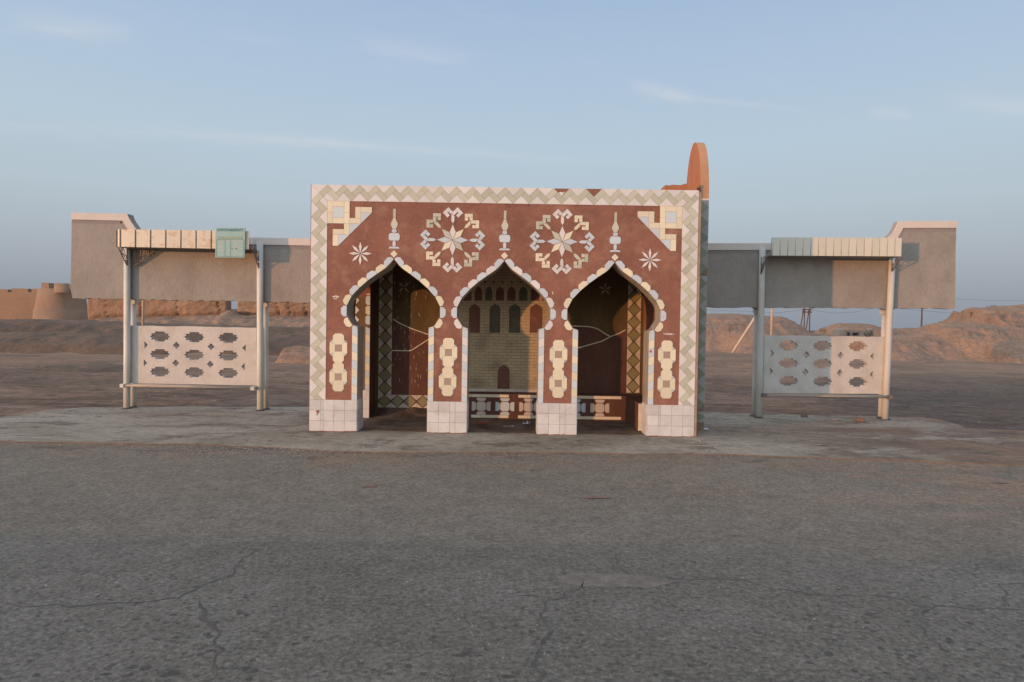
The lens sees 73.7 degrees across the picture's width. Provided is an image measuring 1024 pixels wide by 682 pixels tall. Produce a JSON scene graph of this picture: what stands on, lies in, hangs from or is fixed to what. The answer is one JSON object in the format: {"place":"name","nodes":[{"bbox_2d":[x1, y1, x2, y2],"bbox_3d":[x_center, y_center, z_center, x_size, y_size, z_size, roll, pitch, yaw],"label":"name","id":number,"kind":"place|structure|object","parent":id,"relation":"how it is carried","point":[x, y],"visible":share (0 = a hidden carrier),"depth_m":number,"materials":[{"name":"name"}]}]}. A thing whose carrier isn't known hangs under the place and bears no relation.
{"place":"outdoors","nodes":[
{"label":"outdoors","id":0,"kind":"place"},
{"bbox_2d":[0,332,309,355],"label":"earth bank","id":1,"kind":"structure","parent":0,"point":[54,342],"depth_m":31.80,"materials":[{"name":"brown soil"}]},
{"bbox_2d":[0,319,309,337],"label":"earth bank","id":2,"kind":"structure","parent":0,"point":[51,325],"depth_m":41.93,"materials":[{"name":"brown soil"}]},
{"bbox_2d":[142,300,143,325],"bbox_3d":[-21.590,-2.761,39.956,0.143,5.200,0.150,1,1,0],"label":"utility pole","id":3,"kind":"object","parent":2,"relation":"on","point":[142,312],"depth_m":39.92,"materials":[{"name":"wood"}]},
{"bbox_2d":[91,309,309,326],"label":"hill","id":4,"kind":"structure","parent":0,"point":[230,317],"depth_m":58.40,"materials":[{"name":"soil"}]},
{"bbox_2d":[87,299,230,319],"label":"ruined wall","id":5,"kind":"structure","parent":4,"relation":"on","point":[97,308],"depth_m":60.97,"materials":[{"name":"brick"}]},
{"bbox_2d":[237,301,309,315],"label":"ruined wall","id":6,"kind":"structure","parent":4,"relation":"on","point":[282,308],"depth_m":60.97,"materials":[{"name":"brick"}]},
{"bbox_2d":[0,370,1021,490],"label":"gravel","id":7,"kind":"structure","parent":0,"point":[434,453],"depth_m":8.05,"materials":[{"name":"grey gravel"}]},
{"bbox_2d":[0,443,1023,565],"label":"road","id":8,"kind":"structure","parent":0,"point":[847,512],"depth_m":5.88,"materials":[{"name":"grey asphalt"}]},
{"bbox_2d":[0,539,1023,681],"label":"road overlay","id":9,"kind":"object","parent":8,"relation":"on","point":[310,612],"visible":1,"depth_m":3.53,"materials":[{"name":"asphalt"}]},
{"bbox_2d":[14,549,1020,681],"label":"road cracks","id":10,"kind":"object","parent":9,"relation":"on","point":[609,580],"visible":1,"depth_m":3.98,"materials":[{"name":"grey asphalt"}]},
{"bbox_2d":[0,406,1023,464],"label":"pavement","id":11,"kind":"structure","parent":0,"point":[920,439],"depth_m":9.18,"materials":[{"name":"concrete"}]},
{"bbox_2d":[70,213,309,410],"bbox_3d":[-5.110,-0.477,11.453,4.732,3.303,0.646,1,1,0],"label":"roadside canopy","id":12,"kind":"object","parent":11,"relation":"on","point":[128,260],"visible":0.95,"depth_m":11.54,"materials":[{"name":"concrete"}]},
{"bbox_2d":[215,228,245,257],"bbox_3d":[-4.572,-1.595,11.083,0.484,0.485,0.022,1,1,0],"label":"route sign","id":13,"kind":"object","parent":12,"relation":"attached to","point":[229,242],"visible":1,"depth_m":11.07,"materials":[{"name":"green metal"}]},
{"bbox_2d":[359,417,644,434],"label":"shelter floor","id":14,"kind":"structure","parent":11,"relation":"on","point":[593,427],"depth_m":10.13,"materials":[{"name":"grey concrete"}]},
{"bbox_2d":[370,407,473,418],"bbox_3d":[-1.438,1.159,11.099,1.650,0.130,0.420,1,1,0],"label":"dirt drift","id":15,"kind":"object","parent":14,"relation":"on","point":[413,412],"visible":0.59,"depth_m":11.15,"materials":[{"name":"brown soil"}]},
{"bbox_2d":[309,142,708,436],"bbox_3d":[0.047,-0.896,10.392,5.637,4.327,2.061,1,1,0],"label":"bus shelter","id":16,"kind":"object","parent":11,"relation":"on","point":[555,311],"visible":1,"depth_m":9.39,"materials":[{"name":"brown paint"}]},
{"bbox_2d":[707,221,956,419],"bbox_3d":[5.077,-0.371,11.530,4.933,3.403,0.643,1,1,0],"label":"roadside canopy","id":17,"kind":"object","parent":11,"relation":"on","point":[906,264],"visible":0.98,"depth_m":11.62,"materials":[{"name":"concrete"}]},
{"bbox_2d":[856,418,864,421],"bbox_3d":[5.765,1.304,11.307,0.119,0.064,0.077,1,1,5],"label":"loose brick","id":18,"kind":"object","parent":11,"relation":"on","point":[860,419],"visible":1,"depth_m":11.27,"materials":[{"name":"brown brick"}]},
{"bbox_2d":[0,351,1023,429],"bbox_3d":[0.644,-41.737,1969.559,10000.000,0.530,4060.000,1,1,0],"label":"ground","id":19,"kind":"structure","parent":0,"point":[979,402],"depth_m":16.28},
{"bbox_2d":[0,283,88,319],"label":"mud fortress","id":20,"kind":"structure","parent":19,"relation":"on","point":[56,301],"depth_m":84.55,"materials":[{"name":"brick"}]},
{"bbox_2d":[30,363,122,372],"bbox_3d":[-14.043,1.128,21.058,10.725,0.817,4.954,1,1,0],"label":"earth heap","id":21,"kind":"object","parent":19,"relation":"on","point":[98,367],"visible":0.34,"depth_m":20.43,"materials":[{"name":"brown soil"}]},
{"bbox_2d":[275,346,309,363],"bbox_3d":[-8.279,0.899,27.315,2.577,1.438,3.784,1,1,-7],"label":"clay mound","id":22,"kind":"object","parent":19,"relation":"on","point":[296,354],"visible":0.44,"depth_m":26.14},
{"bbox_2d":[731,308,772,352],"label":"utility pole","id":23,"kind":"object","parent":19,"relation":"on","point":[747,329],"visible":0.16,"depth_m":45.93,"materials":[{"name":"wood"}]},
{"bbox_2d":[800,308,804,326],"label":"utility pole","id":24,"kind":"object","parent":19,"relation":"on","point":[802,318],"visible":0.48,"depth_m":99.87,"materials":[{"name":"brown wood"}]},
{"bbox_2d":[802,309,811,312],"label":"crossbar","id":25,"kind":"object","parent":24,"relation":"attached to","point":[806,311],"visible":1,"depth_m":99.52,"materials":[{"name":"brown wood"}]},
{"bbox_2d":[806,308,810,331],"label":"utility pole","id":26,"kind":"object","parent":19,"relation":"on","point":[809,320],"visible":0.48,"depth_m":99.89,"materials":[{"name":"brown wood"}]},
{"bbox_2d":[833,328,872,336],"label":"ruined hut","id":27,"kind":"object","parent":19,"relation":"on","point":[843,332],"visible":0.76,"depth_m":79.08,"materials":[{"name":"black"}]},
{"bbox_2d":[864,330,872,336],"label":"desert bush","id":28,"kind":"object","parent":19,"relation":"on","point":[868,334],"visible":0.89,"depth_m":75.94,"materials":[{"name":"green plant"}]},
{"bbox_2d":[0,0,1023,330],"label":"sky","id":29,"kind":"structure","parent":0,"point":[841,119],"materials":[{"name":"blue"}]},
{"bbox_2d":[584,496,608,497],"bbox_3d":[0.749,1.381,6.037,0.238,0.010,0.051,1,1,0],"label":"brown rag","id":30,"kind":"object","parent":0,"point":[597,497],"visible":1,"depth_m":6.04,"materials":[{"name":"fabric"}]},
{"bbox_2d":[706,313,829,353],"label":"hill","id":31,"kind":"structure","parent":0,"point":[724,332],"depth_m":51.64,"materials":[{"name":"soil"}]},
{"bbox_2d":[813,323,914,336],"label":"hill","id":32,"kind":"structure","parent":0,"point":[859,326],"depth_m":106.95,"materials":[{"name":"soil"}]},
{"bbox_2d":[921,309,922,325],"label":"utility pole","id":33,"kind":"object","parent":32,"relation":"on","point":[921,316],"visible":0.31,"depth_m":104.85,"materials":[{"name":"brown wood"}]},
{"bbox_2d":[849,322,1023,361],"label":"hill","id":34,"kind":"structure","parent":0,"point":[955,342],"depth_m":41.82,"materials":[{"name":"soil"}]},
{"bbox_2d":[904,304,1023,333],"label":"hill","id":35,"kind":"structure","parent":0,"point":[1012,315],"depth_m":61.64,"materials":[{"name":"soil"}]},
{"bbox_2d":[986,338,1023,363],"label":"hill","id":36,"kind":"structure","parent":0,"point":[1010,351],"depth_m":37.81,"materials":[{"name":"soil"}]}
]}

